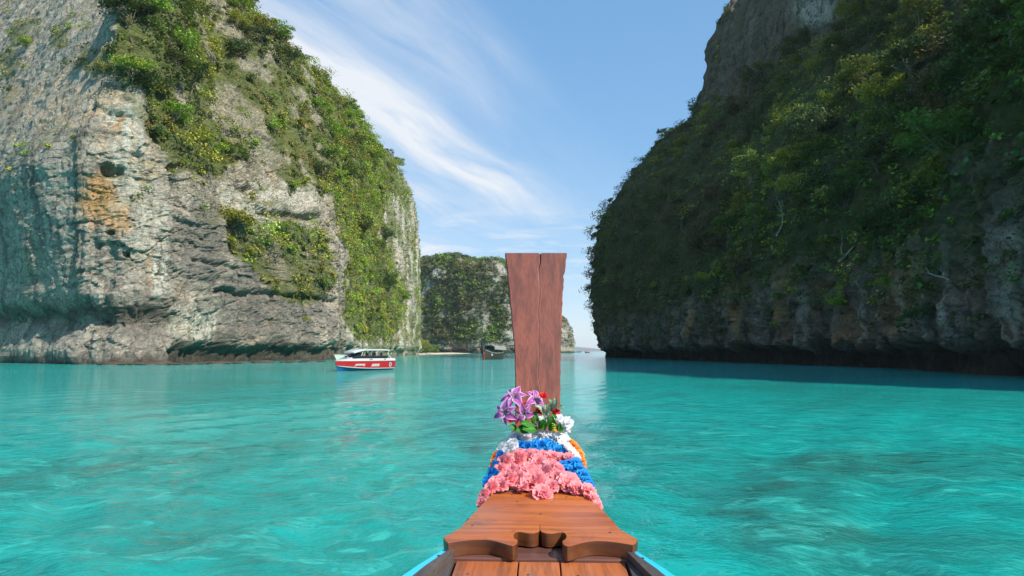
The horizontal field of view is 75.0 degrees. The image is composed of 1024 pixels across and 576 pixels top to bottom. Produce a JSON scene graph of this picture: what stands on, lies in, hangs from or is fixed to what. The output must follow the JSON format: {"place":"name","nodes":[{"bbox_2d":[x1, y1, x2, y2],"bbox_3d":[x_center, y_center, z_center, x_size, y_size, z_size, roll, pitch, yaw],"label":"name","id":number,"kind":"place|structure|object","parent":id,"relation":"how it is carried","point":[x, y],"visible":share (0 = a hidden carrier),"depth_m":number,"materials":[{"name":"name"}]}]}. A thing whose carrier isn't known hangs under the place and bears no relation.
{"place":"outdoors","nodes":[
{"label":"outdoors","id":0,"kind":"place"},
{"bbox_2d":[0,0,421,363],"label":"cliff","id":1,"kind":"structure","parent":0,"point":[90,273],"depth_m":118.82,"materials":[{"name":"stone"}]},
{"bbox_2d":[16,35,32,47],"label":"shrub","id":2,"kind":"object","parent":1,"relation":"on","point":[23,40],"visible":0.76,"depth_m":134.66,"materials":[{"name":"green plant"}]},
{"bbox_2d":[92,60,117,71],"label":"shrub","id":3,"kind":"object","parent":1,"relation":"on","point":[98,64],"visible":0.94,"depth_m":109.22,"materials":[{"name":"green plant"}]},
{"bbox_2d":[96,0,161,44],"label":"tree","id":4,"kind":"object","parent":1,"relation":"on","point":[132,4],"visible":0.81,"depth_m":112.36,"materials":[{"name":"green plant"}]},
{"bbox_2d":[107,54,157,85],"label":"tree","id":5,"kind":"object","parent":1,"relation":"on","point":[127,61],"visible":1,"depth_m":107.97,"materials":[{"name":"green plant"}]},
{"bbox_2d":[116,68,177,98],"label":"tree","id":6,"kind":"object","parent":1,"relation":"on","point":[152,77],"visible":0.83,"depth_m":110.87,"materials":[{"name":"green plant"}]},
{"bbox_2d":[129,0,174,24],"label":"tree","id":7,"kind":"object","parent":1,"relation":"on","point":[162,5],"visible":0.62,"depth_m":116.07,"materials":[{"name":"green plant"}]},
{"bbox_2d":[157,100,193,127],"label":"tree","id":8,"kind":"object","parent":1,"relation":"on","point":[181,109],"visible":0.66,"depth_m":117.34,"materials":[{"name":"green plant"}]},
{"bbox_2d":[164,47,188,77],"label":"tree","id":9,"kind":"object","parent":1,"relation":"on","point":[173,56],"visible":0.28,"depth_m":119.82,"materials":[{"name":"green plant"}]},
{"bbox_2d":[173,24,202,52],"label":"tree","id":10,"kind":"object","parent":1,"relation":"on","point":[185,45],"visible":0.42,"depth_m":127.51,"materials":[{"name":"green plant"}]},
{"bbox_2d":[179,0,203,14],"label":"tree","id":11,"kind":"object","parent":1,"relation":"on","point":[194,8],"visible":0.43,"depth_m":132.07,"materials":[{"name":"green plant"}]},
{"bbox_2d":[174,56,211,100],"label":"tree","id":12,"kind":"object","parent":1,"relation":"on","point":[197,75],"visible":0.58,"depth_m":126.67,"materials":[{"name":"green plant"}]},
{"bbox_2d":[0,0,423,348],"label":"shrubbery","id":13,"kind":"object","parent":1,"relation":"on","point":[344,199],"visible":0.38,"depth_m":179.52,"materials":[{"name":"green plant"}]},
{"bbox_2d":[216,204,258,231],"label":"tree","id":14,"kind":"object","parent":1,"relation":"on","point":[246,219],"visible":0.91,"depth_m":127.29,"materials":[{"name":"green plant"}]},
{"bbox_2d":[223,142,251,161],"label":"tree","id":15,"kind":"object","parent":1,"relation":"on","point":[241,150],"visible":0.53,"depth_m":141.17,"materials":[{"name":"green plant"}]},
{"bbox_2d":[226,8,252,28],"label":"tree","id":16,"kind":"object","parent":1,"relation":"on","point":[235,13],"visible":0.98,"depth_m":169.60,"materials":[{"name":"green plant"}]},
{"bbox_2d":[224,0,254,13],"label":"tree","id":17,"kind":"object","parent":1,"relation":"on","point":[233,3],"visible":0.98,"depth_m":181.73,"materials":[{"name":"green plant"}]},
{"bbox_2d":[224,36,258,58],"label":"tree","id":18,"kind":"object","parent":1,"relation":"on","point":[236,43],"visible":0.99,"depth_m":161.97,"materials":[{"name":"green plant"}]},
{"bbox_2d":[104,0,413,331],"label":"forest","id":19,"kind":"object","parent":1,"relation":"on","point":[157,128],"visible":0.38,"depth_m":166.96,"materials":[{"name":"green plant"}]},
{"bbox_2d":[241,22,278,42],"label":"tree","id":20,"kind":"object","parent":1,"relation":"on","point":[264,29],"visible":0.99,"depth_m":171.43,"materials":[{"name":"green plant"}]},
{"bbox_2d":[243,11,277,28],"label":"tree","id":21,"kind":"object","parent":1,"relation":"on","point":[264,21],"visible":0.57,"depth_m":182.60,"materials":[{"name":"green plant"}]},
{"bbox_2d":[264,16,295,37],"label":"tree","id":22,"kind":"object","parent":1,"relation":"on","point":[281,28],"visible":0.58,"depth_m":190.31,"materials":[{"name":"green plant"}]},
{"bbox_2d":[273,32,292,44],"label":"tree","id":23,"kind":"object","parent":1,"relation":"on","point":[276,38],"visible":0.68,"depth_m":195.36,"materials":[{"name":"green plant"}]},
{"bbox_2d":[278,221,300,235],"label":"tree","id":24,"kind":"object","parent":1,"relation":"on","point":[295,227],"visible":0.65,"depth_m":146.09,"materials":[{"name":"green plant"}]},
{"bbox_2d":[275,44,310,66],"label":"tree","id":25,"kind":"object","parent":1,"relation":"on","point":[296,53],"visible":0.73,"depth_m":184.52,"materials":[{"name":"green plant"}]},
{"bbox_2d":[306,94,335,114],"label":"tree","id":26,"kind":"object","parent":1,"relation":"on","point":[318,99],"visible":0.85,"depth_m":190.94,"materials":[{"name":"green plant"}]},
{"bbox_2d":[311,64,331,79],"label":"tree","id":27,"kind":"object","parent":1,"relation":"on","point":[316,72],"visible":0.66,"depth_m":217.17,"materials":[{"name":"green plant"}]},
{"bbox_2d":[312,159,332,177],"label":"tree","id":28,"kind":"object","parent":1,"relation":"on","point":[319,165],"visible":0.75,"depth_m":171.06,"materials":[{"name":"green plant"}]},
{"bbox_2d":[318,146,343,159],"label":"tree","id":29,"kind":"object","parent":1,"relation":"on","point":[329,150],"visible":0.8,"depth_m":179.88,"materials":[{"name":"green plant"}]},
{"bbox_2d":[322,116,350,138],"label":"tree","id":30,"kind":"object","parent":1,"relation":"on","point":[335,126],"visible":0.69,"depth_m":196.84,"materials":[{"name":"green plant"}]},
{"bbox_2d":[332,167,347,182],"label":"tree","id":31,"kind":"object","parent":1,"relation":"on","point":[337,171],"visible":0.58,"depth_m":186.26,"materials":[{"name":"green plant"}]},
{"bbox_2d":[341,95,360,109],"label":"tree","id":32,"kind":"object","parent":1,"relation":"on","point":[354,106],"visible":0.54,"depth_m":254.32,"materials":[{"name":"green plant"}]},
{"bbox_2d":[342,160,367,177],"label":"tree","id":33,"kind":"object","parent":1,"relation":"on","point":[351,164],"visible":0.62,"depth_m":203.34,"materials":[{"name":"green plant"}]},
{"bbox_2d":[350,133,367,144],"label":"tree","id":34,"kind":"object","parent":1,"relation":"on","point":[360,139],"visible":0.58,"depth_m":232.64,"materials":[{"name":"green plant"}]},
{"bbox_2d":[355,213,374,247],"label":"tree","id":35,"kind":"object","parent":1,"relation":"on","point":[364,226],"visible":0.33,"depth_m":214.65,"materials":[{"name":"green plant"}]},
{"bbox_2d":[357,130,375,148],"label":"tree","id":36,"kind":"object","parent":1,"relation":"on","point":[370,137],"visible":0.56,"depth_m":257.96,"materials":[{"name":"green plant"}]},
{"bbox_2d":[368,147,386,159],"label":"tree","id":37,"kind":"object","parent":1,"relation":"on","point":[380,152],"visible":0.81,"depth_m":276.91,"materials":[{"name":"green plant"}]},
{"bbox_2d":[381,226,397,240],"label":"tree","id":38,"kind":"object","parent":1,"relation":"on","point":[389,232],"visible":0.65,"depth_m":275.42,"materials":[{"name":"green plant"}]},
{"bbox_2d":[383,272,397,288],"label":"tree","id":39,"kind":"object","parent":1,"relation":"on","point":[390,279],"visible":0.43,"depth_m":264.69,"materials":[{"name":"green plant"}]},
{"bbox_2d":[398,285,412,303],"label":"tree","id":40,"kind":"object","parent":1,"relation":"on","point":[405,295],"visible":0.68,"depth_m":319.36,"materials":[{"name":"green plant"}]},
{"bbox_2d":[419,352,469,353],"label":"beach","id":41,"kind":"structure","parent":0,"point":[444,353],"depth_m":503.88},
{"bbox_2d":[421,341,439,353],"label":"shrub","id":42,"kind":"object","parent":41,"relation":"on","point":[425,348],"visible":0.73,"depth_m":434.36,"materials":[{"name":"green plant"}]},
{"bbox_2d":[419,254,513,352],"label":"island","id":43,"kind":"structure","parent":0,"point":[468,346],"depth_m":622.58,"materials":[{"name":"plant"}]},
{"bbox_2d":[420,251,511,343],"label":"forest","id":44,"kind":"object","parent":43,"relation":"on","point":[479,260],"visible":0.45,"depth_m":625.29,"materials":[{"name":"green plant"}]},
{"bbox_2d":[254,0,729,348],"label":"sky","id":45,"kind":"structure","parent":0,"point":[511,122],"materials":[{"name":"blue"}]},
{"bbox_2d":[0,351,1023,575],"bbox_3d":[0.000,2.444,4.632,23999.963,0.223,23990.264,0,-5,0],"label":"water","id":46,"kind":"structure","parent":0,"point":[693,468],"depth_m":11.88,"materials":[{"name":"liquid"}]},
{"bbox_2d":[96,361,130,364],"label":"boulder","id":47,"kind":"object","parent":46,"relation":"in","point":[114,363],"visible":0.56,"depth_m":98.68,"materials":[{"name":"stone"}]},
{"bbox_2d":[142,360,174,363],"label":"boulder","id":48,"kind":"object","parent":46,"relation":"in","point":[156,361],"visible":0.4,"depth_m":102.31,"materials":[{"name":"stone"}]},
{"bbox_2d":[333,349,395,370],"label":"speedboat","id":49,"kind":"object","parent":46,"relation":"on","point":[354,360],"visible":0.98,"depth_m":69.95,"materials":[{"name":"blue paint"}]},
{"bbox_2d":[481,342,509,359],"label":"longtail boat","id":50,"kind":"object","parent":46,"relation":"on","point":[487,355],"visible":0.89,"depth_m":164.34,"materials":[{"name":"brown wood"}]},
{"bbox_2d":[403,253,673,575],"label":"longtail boat","id":51,"kind":"object","parent":46,"relation":"on","point":[510,532],"visible":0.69,"depth_m":2.26,"materials":[{"name":"brown wood"}]},
{"bbox_2d":[494,386,573,434],"bbox_3d":[0.104,0.614,3.136,0.379,0.296,0.176,0,-5,0],"label":"bouquet","id":52,"kind":"object","parent":51,"relation":"on","point":[504,412],"visible":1,"depth_m":3.11,"materials":[{"name":"purple plant"}]},
{"bbox_2d":[489,429,585,468],"bbox_3d":[0.114,0.722,3.026,0.425,0.131,0.390,0,-5,0],"label":"garland","id":53,"kind":"object","parent":51,"relation":"on","point":[572,442],"visible":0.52,"depth_m":2.97,"materials":[{"name":"orange plant"}]},
{"bbox_2d":[482,438,594,486],"bbox_3d":[0.105,0.752,2.887,0.456,0.158,0.444,0,-5,0],"label":"garland","id":54,"kind":"object","parent":51,"relation":"on","point":[574,465],"visible":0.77,"depth_m":2.86,"materials":[{"name":"blue plant"}]},
{"bbox_2d":[495,429,581,457],"bbox_3d":[0.114,0.712,3.031,0.385,0.116,0.272,0,-5,0],"label":"garland","id":55,"kind":"object","parent":51,"relation":"on","point":[510,444],"visible":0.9,"depth_m":3.08,"materials":[{"name":"white plant"}]},
{"bbox_2d":[476,448,603,508],"bbox_3d":[0.103,0.771,2.731,0.484,0.174,0.487,0,-5,0],"label":"garland","id":56,"kind":"object","parent":51,"relation":"on","point":[540,474],"visible":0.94,"depth_m":2.68,"materials":[{"name":"pink plant"}]},
{"bbox_2d":[561,316,575,352],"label":"headland","id":57,"kind":"structure","parent":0,"point":[567,346],"depth_m":893.28,"materials":[{"name":"stone"}]},
{"bbox_2d":[574,347,600,350],"bbox_3d":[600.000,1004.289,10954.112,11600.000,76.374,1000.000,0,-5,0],"label":"distant hills","id":58,"kind":"structure","parent":0,"point":[583,349],"depth_m":10587.90,"materials":[{"name":"grey"}]},
{"bbox_2d":[590,0,1023,375],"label":"cliff","id":59,"kind":"structure","parent":0,"point":[991,342],"depth_m":102.64,"materials":[{"name":"stone"}]},
{"bbox_2d":[653,201,696,231],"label":"tree","id":60,"kind":"object","parent":59,"relation":"on","point":[669,217],"visible":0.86,"depth_m":162.61,"materials":[{"name":"green plant"}]},
{"bbox_2d":[673,135,693,145],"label":"tree","id":61,"kind":"object","parent":59,"relation":"on","point":[682,140],"visible":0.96,"depth_m":198.43,"materials":[{"name":"green plant"}]},
{"bbox_2d":[683,272,709,285],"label":"tree","id":62,"kind":"object","parent":59,"relation":"on","point":[704,275],"visible":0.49,"depth_m":132.15,"materials":[{"name":"green plant"}]},
{"bbox_2d":[680,229,720,260],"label":"tree","id":63,"kind":"object","parent":59,"relation":"on","point":[698,238],"visible":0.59,"depth_m":139.82,"materials":[{"name":"green plant"}]},
{"bbox_2d":[702,183,720,196],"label":"tree","id":64,"kind":"object","parent":59,"relation":"on","point":[712,188],"visible":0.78,"depth_m":156.46,"materials":[{"name":"green plant"}]},
{"bbox_2d":[699,209,724,229],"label":"tree","id":65,"kind":"object","parent":59,"relation":"on","point":[709,215],"visible":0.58,"depth_m":142.79,"materials":[{"name":"green plant"}]},
{"bbox_2d":[706,119,725,133],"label":"tree","id":66,"kind":"object","parent":59,"relation":"on","point":[718,124],"visible":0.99,"depth_m":179.73,"materials":[{"name":"green plant"}]},
{"bbox_2d":[706,234,726,258],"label":"tree","id":67,"kind":"object","parent":59,"relation":"on","point":[714,240],"visible":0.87,"depth_m":133.03,"materials":[{"name":"green plant"}]},
{"bbox_2d":[707,212,741,247],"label":"tree","id":68,"kind":"object","parent":59,"relation":"on","point":[725,219],"visible":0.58,"depth_m":133.04,"materials":[{"name":"green plant"}]},
{"bbox_2d":[715,184,741,201],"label":"tree","id":69,"kind":"object","parent":59,"relation":"on","point":[723,192],"visible":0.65,"depth_m":140.48,"materials":[{"name":"green plant"}]},
{"bbox_2d":[713,251,756,280],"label":"tree","id":70,"kind":"object","parent":59,"relation":"on","point":[731,262],"visible":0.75,"depth_m":114.58,"materials":[{"name":"green plant"}]},
{"bbox_2d":[726,191,753,212],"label":"tree","id":71,"kind":"object","parent":59,"relation":"on","point":[735,206],"visible":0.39,"depth_m":130.84,"materials":[{"name":"green plant"}]},
{"bbox_2d":[730,148,772,197],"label":"tree","id":72,"kind":"object","parent":59,"relation":"on","point":[750,160],"visible":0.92,"depth_m":128.28,"materials":[{"name":"green plant"}]},
{"bbox_2d":[740,115,768,143],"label":"tree","id":73,"kind":"object","parent":59,"relation":"on","point":[751,124],"visible":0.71,"depth_m":157.16,"materials":[{"name":"green plant"}]},
{"bbox_2d":[738,63,772,97],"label":"tree","id":74,"kind":"object","parent":59,"relation":"on","point":[748,72],"visible":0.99,"depth_m":180.84,"materials":[{"name":"green plant"}]},
{"bbox_2d":[737,202,774,235],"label":"tree","id":75,"kind":"object","parent":59,"relation":"on","point":[759,209],"visible":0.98,"depth_m":114.65,"materials":[{"name":"green plant"}]},
{"bbox_2d":[751,60,774,75],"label":"tree","id":76,"kind":"object","parent":59,"relation":"on","point":[770,65],"visible":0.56,"depth_m":188.04,"materials":[{"name":"green plant"}]},
{"bbox_2d":[761,147,800,179],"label":"tree","id":77,"kind":"object","parent":59,"relation":"on","point":[784,152],"visible":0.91,"depth_m":117.91,"materials":[{"name":"green plant"}]},
{"bbox_2d":[762,171,811,202],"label":"tree","id":78,"kind":"object","parent":59,"relation":"on","point":[783,183],"visible":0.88,"depth_m":110.08,"materials":[{"name":"green plant"}]},
{"bbox_2d":[770,103,813,124],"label":"tree","id":79,"kind":"object","parent":59,"relation":"on","point":[785,117],"visible":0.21,"depth_m":131.46,"materials":[{"name":"green plant"}]},
{"bbox_2d":[771,145,815,169],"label":"tree","id":80,"kind":"object","parent":59,"relation":"on","point":[800,160],"visible":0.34,"depth_m":117.15,"materials":[{"name":"green plant"}]},
{"bbox_2d":[772,26,817,59],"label":"tree","id":81,"kind":"object","parent":59,"relation":"on","point":[804,34],"visible":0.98,"depth_m":160.45,"materials":[{"name":"green plant"}]},
{"bbox_2d":[578,0,1023,313],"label":"forest","id":82,"kind":"object","parent":59,"relation":"on","point":[985,72],"visible":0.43,"depth_m":118.25,"materials":[{"name":"green plant"}]},
{"bbox_2d":[586,0,1023,340],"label":"shrubbery","id":83,"kind":"object","parent":59,"relation":"on","point":[972,106],"visible":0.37,"depth_m":92.83,"materials":[{"name":"green plant"}]},
{"bbox_2d":[775,103,835,154],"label":"tree","id":84,"kind":"object","parent":59,"relation":"on","point":[800,118],"visible":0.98,"depth_m":114.33,"materials":[{"name":"green plant"}]},
{"bbox_2d":[799,88,851,117],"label":"tree","id":85,"kind":"object","parent":59,"relation":"on","point":[823,97],"visible":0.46,"depth_m":122.63,"materials":[{"name":"green plant"}]},
{"bbox_2d":[819,45,848,73],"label":"tree","id":86,"kind":"object","parent":59,"relation":"on","point":[834,52],"visible":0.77,"depth_m":136.92,"materials":[{"name":"green plant"}]},
{"bbox_2d":[819,31,851,54],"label":"tree","id":87,"kind":"object","parent":59,"relation":"on","point":[838,41],"visible":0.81,"depth_m":141.45,"materials":[{"name":"green plant"}]},
{"bbox_2d":[822,291,850,313],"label":"shrub","id":88,"kind":"object","parent":59,"relation":"on","point":[832,300],"visible":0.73,"depth_m":83.42,"materials":[{"name":"green plant"}]},
{"bbox_2d":[822,176,856,211],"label":"tree","id":89,"kind":"object","parent":59,"relation":"on","point":[838,192],"visible":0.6,"depth_m":93.90,"materials":[{"name":"green plant"}]},
{"bbox_2d":[833,0,866,28],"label":"tree","id":90,"kind":"object","parent":59,"relation":"on","point":[853,7],"visible":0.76,"depth_m":150.30,"materials":[{"name":"green plant"}]},
{"bbox_2d":[824,53,897,90],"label":"tree","id":91,"kind":"object","parent":59,"relation":"on","point":[847,72],"visible":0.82,"depth_m":114.18,"materials":[{"name":"green plant"}]},
{"bbox_2d":[841,133,903,173],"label":"tree","id":92,"kind":"object","parent":59,"relation":"on","point":[873,144],"visible":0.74,"depth_m":86.56,"materials":[{"name":"green plant"}]},
{"bbox_2d":[857,100,898,126],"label":"tree","id":93,"kind":"object","parent":59,"relation":"on","point":[875,115],"visible":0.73,"depth_m":96.84,"materials":[{"name":"green plant"}]},
{"bbox_2d":[852,72,914,108],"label":"tree","id":94,"kind":"object","parent":59,"relation":"on","point":[874,92],"visible":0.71,"depth_m":101.91,"materials":[{"name":"green plant"}]},
{"bbox_2d":[874,273,897,293],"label":"shrub","id":95,"kind":"object","parent":59,"relation":"on","point":[886,281],"visible":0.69,"depth_m":70.19,"materials":[{"name":"green plant"}]},
{"bbox_2d":[865,193,926,221],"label":"tree","id":96,"kind":"object","parent":59,"relation":"on","point":[891,207],"visible":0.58,"depth_m":68.48,"materials":[{"name":"green plant"}]},
{"bbox_2d":[878,100,929,137],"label":"tree","id":97,"kind":"object","parent":59,"relation":"on","point":[886,119],"visible":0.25,"depth_m":87.54,"materials":[{"name":"green plant"}]},
{"bbox_2d":[873,109,935,149],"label":"tree","id":98,"kind":"object","parent":59,"relation":"on","point":[897,130],"visible":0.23,"depth_m":82.30,"materials":[{"name":"green plant"}]},
{"bbox_2d":[864,27,951,78],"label":"tree","id":99,"kind":"object","parent":59,"relation":"on","point":[895,53],"visible":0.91,"depth_m":94.78,"materials":[{"name":"green plant"}]},
{"bbox_2d":[883,0,944,33],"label":"tree","id":100,"kind":"object","parent":59,"relation":"on","point":[907,11],"visible":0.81,"depth_m":117.04,"materials":[{"name":"green plant"}]},
{"bbox_2d":[893,298,936,327],"bbox_3d":[37.603,2.426,61.650,4.377,2.722,4.765,-11,-21,10],"label":"shrub","id":101,"kind":"object","parent":59,"relation":"on","point":[914,312],"visible":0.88,"depth_m":61.03,"materials":[{"name":"green plant"}]},
{"bbox_2d":[901,58,969,105],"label":"tree","id":102,"kind":"object","parent":59,"relation":"on","point":[924,75],"visible":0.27,"depth_m":84.68,"materials":[{"name":"green plant"}]},
{"bbox_2d":[925,252,948,279],"bbox_3d":[37.534,-2.128,59.626,2.199,3.287,2.268,-2,-6,16],"label":"bare tree","id":103,"kind":"object","parent":59,"relation":"on","point":[939,269],"visible":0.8,"depth_m":59.13,"materials":[{"name":"grey plant"}]},
{"bbox_2d":[893,107,994,196],"bbox_3d":[40.291,-12.257,61.002,10.413,7.917,8.999,17,7,33],"label":"tree","id":104,"kind":"object","parent":59,"relation":"on","point":[959,119],"visible":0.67,"depth_m":61.20,"materials":[{"name":"green plant"}]},
{"bbox_2d":[929,17,1009,91],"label":"tree","id":105,"kind":"object","parent":59,"relation":"on","point":[952,69],"visible":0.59,"depth_m":66.23,"materials":[{"name":"green plant"}]},
{"bbox_2d":[941,0,1011,55],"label":"tree","id":106,"kind":"object","parent":59,"relation":"on","point":[961,38],"visible":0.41,"depth_m":72.17,"materials":[{"name":"green plant"}]},
{"bbox_2d":[960,0,1020,49],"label":"tree","id":107,"kind":"object","parent":59,"relation":"on","point":[985,10],"visible":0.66,"depth_m":61.64,"materials":[{"name":"green plant"}]},
{"bbox_2d":[989,0,1023,42],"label":"tree","id":108,"kind":"object","parent":59,"relation":"on","point":[1006,27],"visible":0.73,"depth_m":52.31,"materials":[{"name":"green plant"}]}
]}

